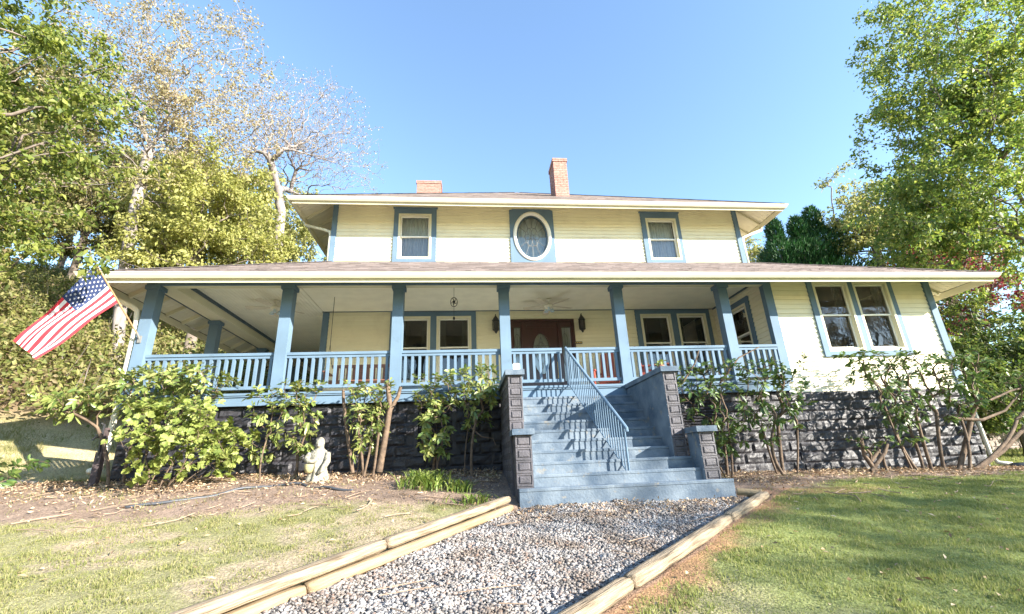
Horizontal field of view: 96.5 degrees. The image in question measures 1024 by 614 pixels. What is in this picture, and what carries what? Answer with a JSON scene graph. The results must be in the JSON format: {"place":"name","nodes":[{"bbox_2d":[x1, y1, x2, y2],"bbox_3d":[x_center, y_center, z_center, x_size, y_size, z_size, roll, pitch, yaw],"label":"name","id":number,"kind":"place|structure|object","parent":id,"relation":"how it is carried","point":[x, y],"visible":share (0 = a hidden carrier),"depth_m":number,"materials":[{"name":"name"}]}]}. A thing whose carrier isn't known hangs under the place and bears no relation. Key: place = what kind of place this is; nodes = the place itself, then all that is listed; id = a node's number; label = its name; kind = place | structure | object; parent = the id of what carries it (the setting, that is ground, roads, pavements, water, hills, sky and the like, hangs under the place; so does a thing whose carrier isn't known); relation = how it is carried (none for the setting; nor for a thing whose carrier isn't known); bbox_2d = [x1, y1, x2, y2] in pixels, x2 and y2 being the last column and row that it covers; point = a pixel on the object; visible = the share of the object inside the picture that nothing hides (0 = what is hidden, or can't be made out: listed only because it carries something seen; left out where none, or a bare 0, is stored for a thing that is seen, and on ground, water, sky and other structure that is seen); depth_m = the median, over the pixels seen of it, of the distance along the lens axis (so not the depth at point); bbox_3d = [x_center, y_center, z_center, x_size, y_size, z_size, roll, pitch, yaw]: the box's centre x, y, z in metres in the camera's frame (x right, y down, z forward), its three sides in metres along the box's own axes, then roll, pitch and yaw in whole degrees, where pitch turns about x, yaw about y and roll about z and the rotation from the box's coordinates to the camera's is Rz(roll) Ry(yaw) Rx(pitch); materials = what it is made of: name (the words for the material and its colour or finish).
{"place":"outdoors","nodes":[
{"label":"outdoors","id":0,"kind":"place"},
{"bbox_2d":[0,479,78,482],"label":"drive","id":1,"kind":"structure","parent":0,"point":[18,481],"depth_m":8.88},
{"bbox_2d":[0,498,490,613],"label":"dry grass","id":2,"kind":"structure","parent":0,"point":[211,523],"depth_m":4.38,"materials":[{"name":"plant"}]},
{"bbox_2d":[259,496,749,613],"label":"gravel path","id":3,"kind":"structure","parent":0,"point":[516,597],"depth_m":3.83,"materials":[{"name":"grey gravel"}]},
{"bbox_2d":[489,495,750,521],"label":"path leaves","id":4,"kind":"object","parent":3,"relation":"on","point":[667,500],"visible":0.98,"depth_m":6.08,"materials":[{"name":"brown plant"}]},
{"bbox_2d":[0,299,1023,613],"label":"ground","id":5,"kind":"structure","parent":0,"point":[58,467],"depth_m":4.90,"materials":[{"name":"green plant"}]},
{"bbox_2d":[0,454,50,487],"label":"shrub","id":6,"kind":"object","parent":5,"relation":"on","point":[13,472],"visible":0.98,"depth_m":7.73,"materials":[{"name":"green plant"}]},
{"bbox_2d":[0,15,81,162],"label":"hillside tree","id":7,"kind":"object","parent":5,"relation":"on","point":[4,55],"depth_m":24.20,"materials":[{"name":"green plant"}]},
{"bbox_2d":[0,103,88,294],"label":"hillside tree","id":8,"kind":"object","parent":5,"relation":"on","point":[5,284],"visible":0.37,"depth_m":15.98,"materials":[{"name":"green plant"}]},
{"bbox_2d":[0,36,112,230],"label":"hillside tree","id":9,"kind":"object","parent":5,"relation":"on","point":[24,70],"visible":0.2,"depth_m":19.66,"materials":[{"name":"green plant"}]},
{"bbox_2d":[0,416,116,482],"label":"slope grass","id":10,"kind":"structure","parent":5,"relation":"on","point":[85,479],"depth_m":10.59,"materials":[{"name":"green plant"}]},
{"bbox_2d":[14,156,118,272],"bbox_3d":[-32.486,-6.992,34.259,9.342,12.680,7.421,0,-19,-6],"label":"hillside tree","id":11,"kind":"object","parent":5,"relation":"on","point":[62,262],"visible":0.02,"depth_m":33.54,"materials":[{"name":"green plant"}]},
{"bbox_2d":[0,0,170,283],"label":"leafy tree","id":12,"kind":"object","parent":5,"relation":"on","point":[43,37],"visible":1,"depth_m":8.91,"materials":[{"name":"green plant"}]},
{"bbox_2d":[25,142,156,298],"bbox_3d":[-26.048,-5.618,27.761,8.500,11.412,6.746,0,-19,-6],"label":"hillside tree","id":13,"kind":"object","parent":5,"relation":"on","point":[83,238],"visible":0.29,"depth_m":27.40,"materials":[{"name":"green plant"}]},
{"bbox_2d":[88,423,110,485],"bbox_3d":[-7.028,2.538,7.715,0.169,1.136,0.180,0,-19,-6],"label":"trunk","id":14,"kind":"object","parent":5,"relation":"on","point":[97,468],"visible":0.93,"depth_m":7.70,"materials":[{"name":"black wood"}]},
{"bbox_2d":[27,360,242,487],"bbox_3d":[-6.544,2.022,7.904,3.055,2.100,1.615,0,-19,-6],"label":"rhododendron","id":15,"kind":"object","parent":5,"relation":"on","point":[175,380],"visible":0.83,"depth_m":7.86,"materials":[{"name":"green plant"}]},
{"bbox_2d":[94,122,221,246],"bbox_3d":[-24.743,-6.169,31.448,9.023,13.680,7.233,0,-19,-6],"label":"hillside tree","id":16,"kind":"object","parent":5,"relation":"on","point":[137,155],"visible":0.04,"depth_m":31.10,"materials":[{"name":"green plant"}]},
{"bbox_2d":[0,259,316,427],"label":"thicket","id":17,"kind":"object","parent":5,"relation":"on","point":[94,333],"depth_m":15.26,"materials":[{"name":"green plant"}]},
{"bbox_2d":[27,0,296,370],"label":"budding tree","id":18,"kind":"object","parent":5,"relation":"on","point":[149,151],"visible":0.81,"depth_m":19.91,"materials":[{"name":"beige plant"}]},
{"bbox_2d":[95,394,261,494],"bbox_3d":[-5.278,2.126,7.184,2.145,1.594,1.928,0,-19,-6],"label":"lobed shrub","id":19,"kind":"object","parent":5,"relation":"on","point":[168,438],"visible":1,"depth_m":7.18,"materials":[{"name":"green plant"}]},
{"bbox_2d":[106,149,268,265],"bbox_3d":[-19.499,-4.129,27.512,7.120,11.548,7.251,-13,-22,28],"label":"hillside tree","id":20,"kind":"object","parent":5,"relation":"on","point":[127,190],"visible":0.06,"depth_m":26.33,"materials":[{"name":"green plant"}]},
{"bbox_2d":[91,124,299,371],"bbox_3d":[-13.128,-2.384,19.586,7.036,11.225,6.265,0,-19,-6],"label":"yellow green tree","id":21,"kind":"object","parent":5,"relation":"on","point":[193,235],"visible":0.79,"depth_m":18.64,"materials":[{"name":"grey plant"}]},
{"bbox_2d":[124,482,352,508],"bbox_3d":[-3.908,2.790,6.872,2.912,0.232,0.722,3,-20,-16],"label":"hose","id":22,"kind":"object","parent":5,"relation":"on","point":[240,488],"visible":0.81,"depth_m":6.94,"materials":[{"name":"black rubber"}]},
{"bbox_2d":[203,158,320,264],"bbox_3d":[-15.802,-3.554,28.582,8.083,11.601,6.636,0,-19,-6],"label":"hillside tree","id":23,"kind":"object","parent":5,"relation":"on","point":[304,236],"visible":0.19,"depth_m":28.77,"materials":[{"name":"green plant"}]},
{"bbox_2d":[223,585,306,613],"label":"landscape timber","id":24,"kind":"object","parent":5,"relation":"on","point":[269,602],"visible":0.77,"depth_m":3.26,"materials":[{"name":"beige wood"}]},
{"bbox_2d":[169,540,386,613],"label":"landscape timber","id":25,"kind":"object","parent":24,"relation":"on","point":[230,601],"visible":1,"depth_m":3.40,"materials":[{"name":"beige wood"}]},
{"bbox_2d":[241,384,296,482],"bbox_3d":[-4.253,2.196,7.917,0.923,1.680,0.712,8,-22,-27],"label":"rhododendron","id":26,"kind":"object","parent":5,"relation":"on","point":[253,456],"visible":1,"depth_m":7.91,"materials":[{"name":"green plant"}]},
{"bbox_2d":[191,56,389,261],"bbox_3d":[-11.954,-5.694,24.142,10.143,18.338,7.045,0,-19,-6],"label":"bare tree","id":27,"kind":"object","parent":5,"relation":"on","point":[278,188],"visible":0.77,"depth_m":25.07,"materials":[{"name":"beige plant"}]},
{"bbox_2d":[277,378,327,478],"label":"rhododendron","id":28,"kind":"object","parent":5,"relation":"on","point":[299,418],"visible":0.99,"depth_m":8.09,"materials":[{"name":"green plant"}]},
{"bbox_2d":[303,437,330,482],"bbox_3d":[-3.264,2.567,7.685,0.437,0.730,0.363,0,-19,-6],"label":"garden statue","id":29,"kind":"object","parent":5,"relation":"on","point":[317,459],"visible":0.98,"depth_m":7.59,"materials":[{"name":"white stone"}]},
{"bbox_2d":[342,377,401,477],"bbox_3d":[-2.652,2.206,8.288,1.072,1.761,1.260,9,-22,-30],"label":"rhododendron","id":30,"kind":"object","parent":5,"relation":"on","point":[388,405],"visible":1,"depth_m":8.18,"materials":[{"name":"green plant"}]},
{"bbox_2d":[303,505,513,593],"bbox_3d":[-0.806,2.453,4.858,0.127,0.096,3.118,-13,-16,28],"label":"landscape timber","id":31,"kind":"object","parent":5,"relation":"on","point":[324,581],"visible":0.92,"depth_m":4.30,"materials":[{"name":"beige wood"}]},
{"bbox_2d":[382,496,510,548],"bbox_3d":[-0.632,2.439,5.291,0.131,0.099,2.258,-13,-16,28],"label":"landscape timber","id":32,"kind":"object","parent":31,"relation":"on","point":[403,537],"visible":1,"depth_m":4.99,"materials":[{"name":"beige wood"}]},
{"bbox_2d":[386,468,460,491],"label":"daylily clump","id":33,"kind":"object","parent":5,"relation":"on","point":[427,481],"visible":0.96,"depth_m":7.07,"materials":[{"name":"green plant"}]},
{"bbox_2d":[411,368,460,475],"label":"rhododendron","id":34,"kind":"object","parent":5,"relation":"on","point":[431,415],"visible":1,"depth_m":8.29,"materials":[{"name":"green plant"}]},
{"bbox_2d":[434,479,480,493],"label":"daylily clump","id":35,"kind":"object","parent":5,"relation":"on","point":[457,487],"visible":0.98,"depth_m":6.91,"materials":[{"name":"green plant"}]},
{"bbox_2d":[442,489,500,505],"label":"daylily clump","id":36,"kind":"object","parent":5,"relation":"on","point":[471,499],"visible":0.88,"depth_m":6.37,"materials":[{"name":"green plant"}]},
{"bbox_2d":[455,362,501,476],"bbox_3d":[-0.613,2.051,8.413,0.894,2.050,1.157,0,-19,-6],"label":"rhododendron","id":37,"kind":"object","parent":5,"relation":"on","point":[479,394],"visible":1,"depth_m":8.40,"materials":[{"name":"green plant"}]},
{"bbox_2d":[2,464,1010,522],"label":"bed weeds","id":38,"kind":"object","parent":5,"relation":"on","point":[286,496],"visible":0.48,"depth_m":6.80,"materials":[{"name":"green plant"}]},
{"bbox_2d":[0,464,1023,521],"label":"leaf litter","id":39,"kind":"object","parent":5,"relation":"on","point":[820,473],"visible":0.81,"depth_m":7.72,"materials":[{"name":"brown plant"}]},
{"bbox_2d":[1,474,1023,608],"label":"lawn leaves","id":40,"kind":"object","parent":5,"relation":"on","point":[710,588],"visible":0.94,"depth_m":4.62,"materials":[{"name":"brown plant"}]},
{"bbox_2d":[11,465,1023,613],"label":"twigs","id":41,"kind":"object","parent":5,"relation":"on","point":[441,503],"visible":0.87,"depth_m":6.42,"materials":[{"name":"brown wood"}]},
{"bbox_2d":[74,158,1012,482],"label":"house","id":42,"kind":"structure","parent":5,"relation":"on","point":[670,282],"depth_m":10.61,"materials":[{"name":"beige wood"}]},
{"bbox_2d":[13,266,141,358],"bbox_3d":[-7.421,0.127,8.102,0.555,1.769,1.656,-15,-23,32],"label":"flag","id":43,"kind":"object","parent":42,"relation":"attached to","point":[77,306],"visible":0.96,"depth_m":7.88,"materials":[{"name":"multicoloured fabric"}]},
{"bbox_2d":[245,298,303,316],"bbox_3d":[-5.657,0.004,10.857,1.249,0.320,1.283,0,-19,-6],"label":"ceiling fan","id":44,"kind":"object","parent":42,"relation":"hanging from","point":[275,310],"visible":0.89,"depth_m":10.78},
{"bbox_2d":[323,297,389,383],"bbox_3d":[-3.440,0.737,10.654,1.580,2.050,0.555,0,-19,-6],"label":"porch swing","id":45,"kind":"object","parent":42,"relation":"hanging from","point":[360,376],"visible":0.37,"depth_m":10.61,"materials":[{"name":"brown wood"}]},
{"bbox_2d":[392,207,437,261],"bbox_3d":[-2.739,-1.916,12.926,1.250,1.930,0.270,0,-19,-6],"label":"window","id":46,"kind":"structure","parent":42,"relation":"in","point":[414,231],"depth_m":12.98,"materials":[{"name":"blue paint"}]},
{"bbox_2d":[388,311,475,388],"bbox_3d":[-2.054,1.128,11.931,2.240,2.035,0.256,0,-19,-6],"label":"window","id":47,"kind":"structure","parent":42,"relation":"in","point":[433,333],"depth_m":12.03,"materials":[{"name":"blue paint"}]},
{"bbox_2d":[450,297,457,319],"bbox_3d":[-1.298,-0.041,10.214,0.164,1.050,0.060,0,-19,-6],"label":"wind spinner","id":48,"kind":"object","parent":42,"relation":"hanging from","point":[453,304],"visible":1,"depth_m":10.22,"materials":[{"name":"black metal"}]},
{"bbox_2d":[492,314,498,333],"bbox_3d":[-0.426,0.450,12.149,0.185,0.542,0.218,-8,-20,15],"label":"wall lantern","id":49,"kind":"object","parent":42,"relation":"attached to","point":[495,324],"depth_m":12.06,"materials":[{"name":"black metal"}]},
{"bbox_2d":[509,209,555,261],"bbox_3d":[0.580,-1.994,13.298,1.290,1.815,0.303,0,-19,-6],"label":"oval window","id":50,"kind":"structure","parent":42,"relation":"in","point":[532,239],"depth_m":13.34,"materials":[{"name":"blue paint"}]},
{"bbox_2d":[510,319,578,385],"bbox_3d":[0.859,1.396,12.075,1.740,2.220,0.170,0,-19,-6],"label":"front door","id":51,"kind":"structure","parent":42,"relation":"in","point":[525,333],"depth_m":12.26,"materials":[{"name":"brown wood"}]},
{"bbox_2d":[523,298,570,314],"bbox_3d":[0.931,-0.026,11.605,1.286,0.320,1.229,0,-19,-6],"label":"ceiling fan","id":52,"kind":"object","parent":42,"relation":"hanging from","point":[548,307],"visible":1,"depth_m":11.52},
{"bbox_2d":[578,314,585,331],"bbox_3d":[1.888,0.433,12.393,0.185,0.542,0.218,8,-22,-27],"label":"wall lantern","id":53,"kind":"object","parent":42,"relation":"attached to","point":[582,324],"depth_m":12.31,"materials":[{"name":"black metal"}]},
{"bbox_2d":[593,353,619,383],"bbox_3d":[2.342,1.557,11.030,0.740,1.108,0.820,-10,-21,21],"label":"adirondack chair","id":54,"kind":"object","parent":42,"relation":"on","point":[607,371],"visible":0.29,"depth_m":11.30,"materials":[{"name":"red paint"}]},
{"bbox_2d":[634,346,669,374],"bbox_3d":[3.398,1.442,10.835,0.820,1.108,0.740,-9,-20,17],"label":"adirondack chair","id":55,"kind":"object","parent":42,"relation":"on","point":[643,369],"visible":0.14,"depth_m":10.59,"materials":[{"name":"red paint"}]},
{"bbox_2d":[638,211,686,262],"bbox_3d":[4.486,-1.956,13.682,1.260,1.900,0.268,0,-19,-6],"label":"window","id":56,"kind":"structure","parent":42,"relation":"in","point":[660,245],"depth_m":13.74,"materials":[{"name":"blue paint"}]},
{"bbox_2d":[634,309,720,381],"bbox_3d":[4.525,1.079,12.624,2.170,2.035,0.255,0,-19,-6],"label":"window","id":57,"kind":"structure","parent":42,"relation":"in","point":[674,323],"depth_m":12.72,"materials":[{"name":"blue paint"}]},
{"bbox_2d":[730,296,763,371],"bbox_3d":[5.940,0.746,11.639,0.256,1.780,1.160,0,-19,-6],"label":"window","id":58,"kind":"structure","parent":42,"relation":"in","point":[741,311],"depth_m":11.57,"materials":[{"name":"blue paint"}]},
{"bbox_2d":[804,282,912,356],"bbox_3d":[8.017,0.263,10.683,2.180,1.850,0.256,0,-19,-6],"label":"window","id":59,"kind":"structure","parent":42,"relation":"in","point":[859,328],"depth_m":10.64,"materials":[{"name":"blue paint"}]},
{"bbox_2d":[557,577,633,613],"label":"landscape timber","id":60,"kind":"object","parent":5,"relation":"on","point":[603,599],"visible":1,"depth_m":3.15,"materials":[{"name":"beige wood"}]},
{"bbox_2d":[498,347,736,507],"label":"staircase","id":61,"kind":"structure","parent":5,"relation":"on","point":[601,447],"depth_m":7.25,"materials":[{"name":"blue paint"}]},
{"bbox_2d":[655,359,665,366],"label":"pot plant","id":62,"kind":"object","parent":61,"relation":"on","point":[658,364],"visible":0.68,"depth_m":7.99,"materials":[{"name":"green plant"}]},
{"bbox_2d":[623,515,732,589],"bbox_3d":[1.686,2.275,4.373,0.145,0.109,2.366,-19,-20,38],"label":"landscape timber","id":63,"kind":"object","parent":5,"relation":"on","point":[646,571],"visible":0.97,"depth_m":4.05,"materials":[{"name":"beige wood"}]},
{"bbox_2d":[675,347,758,477],"bbox_3d":[4.160,1.984,8.823,2.114,2.557,1.245,0,-19,-6],"label":"rhododendron","id":64,"kind":"object","parent":5,"relation":"on","point":[734,427],"visible":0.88,"depth_m":8.63,"materials":[{"name":"green plant"}]},
{"bbox_2d":[724,491,769,519],"bbox_3d":[3.044,2.554,5.879,0.145,0.109,1.637,-19,-20,39],"label":"landscape timber","id":65,"kind":"object","parent":5,"relation":"on","point":[743,508],"visible":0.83,"depth_m":5.74,"materials":[{"name":"beige wood"}]},
{"bbox_2d":[737,488,761,495],"bbox_3d":[3.428,2.678,6.594,0.329,0.100,0.132,-6,-19,25],"label":"landscape timber","id":66,"kind":"object","parent":5,"relation":"on","point":[745,492],"visible":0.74,"depth_m":6.56,"materials":[{"name":"beige wood"}]},
{"bbox_2d":[745,235,764,261],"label":"pale tree","id":67,"kind":"object","parent":5,"relation":"on","point":[753,251],"visible":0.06,"depth_m":28.64,"materials":[{"name":"green plant"}]},
{"bbox_2d":[728,352,818,474],"bbox_3d":[5.132,2.062,8.773,1.518,2.334,1.298,6,-21,-22],"label":"rhododendron","id":68,"kind":"object","parent":5,"relation":"on","point":[789,410],"visible":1,"depth_m":8.85,"materials":[{"name":"green plant"}]},
{"bbox_2d":[749,247,801,262],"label":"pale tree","id":69,"kind":"object","parent":5,"relation":"on","point":[753,260],"depth_m":28.11,"materials":[{"name":"green plant"}]},
{"bbox_2d":[757,216,805,263],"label":"arborvitae","id":70,"kind":"object","parent":5,"relation":"on","point":[776,239],"visible":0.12,"depth_m":23.45,"materials":[{"name":"green plant"}]},
{"bbox_2d":[777,215,840,265],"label":"arborvitae","id":71,"kind":"object","parent":5,"relation":"on","point":[798,231],"visible":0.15,"depth_m":23.19,"materials":[{"name":"green plant"}]},
{"bbox_2d":[619,470,1023,613],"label":"green grass","id":72,"kind":"structure","parent":5,"relation":"on","point":[980,482],"depth_m":4.32,"materials":[{"name":"green plant"}]},
{"bbox_2d":[800,205,876,266],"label":"arborvitae","id":73,"kind":"object","parent":5,"relation":"on","point":[816,228],"visible":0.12,"depth_m":23.47,"materials":[{"name":"green plant"}]},
{"bbox_2d":[845,433,895,471],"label":"rhododendron","id":74,"kind":"object","parent":5,"relation":"on","point":[871,458],"visible":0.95,"depth_m":8.83,"materials":[{"name":"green plant"}]},
{"bbox_2d":[814,160,937,267],"bbox_3d":[18.539,-0.750,22.684,5.231,13.969,4.880,0,-19,-6],"label":"pale tree","id":75,"kind":"object","parent":5,"relation":"on","point":[834,220],"visible":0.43,"depth_m":23.25,"materials":[{"name":"green plant"}]},
{"bbox_2d":[832,347,932,471],"bbox_3d":[7.604,2.044,9.200,1.404,2.531,1.432,4,-20,-17],"label":"rhododendron","id":76,"kind":"object","parent":5,"relation":"on","point":[906,417],"visible":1,"depth_m":9.16,"materials":[{"name":"green plant"}]},
{"bbox_2d":[835,153,1023,428],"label":"broad tree","id":77,"kind":"object","parent":5,"relation":"on","point":[968,262],"visible":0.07,"depth_m":22.15,"materials":[{"name":"green plant"}]},
{"bbox_2d":[837,0,1023,303],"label":"broad tree","id":78,"kind":"object","parent":5,"relation":"on","point":[975,104],"visible":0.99,"depth_m":15.78,"materials":[{"name":"green plant"}]},
{"bbox_2d":[887,228,1023,431],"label":"red maple","id":79,"kind":"object","parent":5,"relation":"on","point":[992,285],"visible":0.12,"depth_m":18.90,"materials":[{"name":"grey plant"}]},
{"bbox_2d":[893,346,1023,470],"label":"rhododendron","id":80,"kind":"object","parent":5,"relation":"on","point":[968,416],"visible":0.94,"depth_m":9.28,"materials":[{"name":"green plant"}]},
{"bbox_2d":[936,287,1021,433],"bbox_3d":[17.481,1.934,17.878,5.917,6.497,4.340,7,-21,-26],"label":"laurel","id":81,"kind":"object","parent":5,"relation":"on","point":[957,304],"visible":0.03,"depth_m":17.96,"materials":[{"name":"green plant"}]},
{"bbox_2d":[937,291,1023,433],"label":"laurel","id":82,"kind":"object","parent":5,"relation":"on","point":[947,322],"visible":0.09,"depth_m":16.15,"materials":[{"name":"green plant"}]},
{"bbox_2d":[950,308,1023,454],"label":"laurel","id":83,"kind":"object","parent":5,"relation":"on","point":[971,341],"visible":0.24,"depth_m":12.90,"materials":[{"name":"green plant"}]},
{"bbox_2d":[955,350,1023,436],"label":"laurel","id":84,"kind":"object","parent":5,"relation":"on","point":[999,366],"visible":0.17,"depth_m":11.63,"materials":[{"name":"green plant"}]},
{"bbox_2d":[980,432,1021,450],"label":"retaining wall","id":85,"kind":"structure","parent":5,"relation":"on","point":[995,441],"depth_m":13.89,"materials":[{"name":"stone"}]},
{"bbox_2d":[995,323,1023,433],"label":"laurel","id":86,"kind":"object","parent":5,"relation":"on","point":[1013,362],"visible":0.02,"depth_m":13.46,"materials":[{"name":"green plant"}]},
{"bbox_2d":[1004,279,1023,331],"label":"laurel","id":87,"kind":"object","parent":5,"relation":"on","point":[1016,280],"visible":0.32,"depth_m":15.68,"materials":[{"name":"green plant"}]},
{"bbox_2d":[1009,462,1023,467],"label":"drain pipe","id":88,"kind":"object","parent":5,"relation":"on","point":[1018,464],"visible":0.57,"depth_m":9.47,"materials":[{"name":"white plastic"}]},
{"bbox_2d":[0,0,1023,366],"label":"sky","id":89,"kind":"structure","parent":0,"point":[724,100],"materials":[{"name":"blue"}]},
{"bbox_2d":[512,363,519,368],"bbox_3d":[0.067,1.016,7.638,0.120,0.146,0.120,0,-19,-6],"label":"glass jar","id":90,"kind":"object","parent":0,"point":[515,365],"visible":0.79,"depth_m":7.59,"materials":[{"name":"glass"}]},
{"bbox_2d":[986,447,1023,465],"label":"side grass","id":91,"kind":"structure","parent":0,"point":[1015,454],"depth_m":12.33,"materials":[{"name":"green plant"}]}
]}

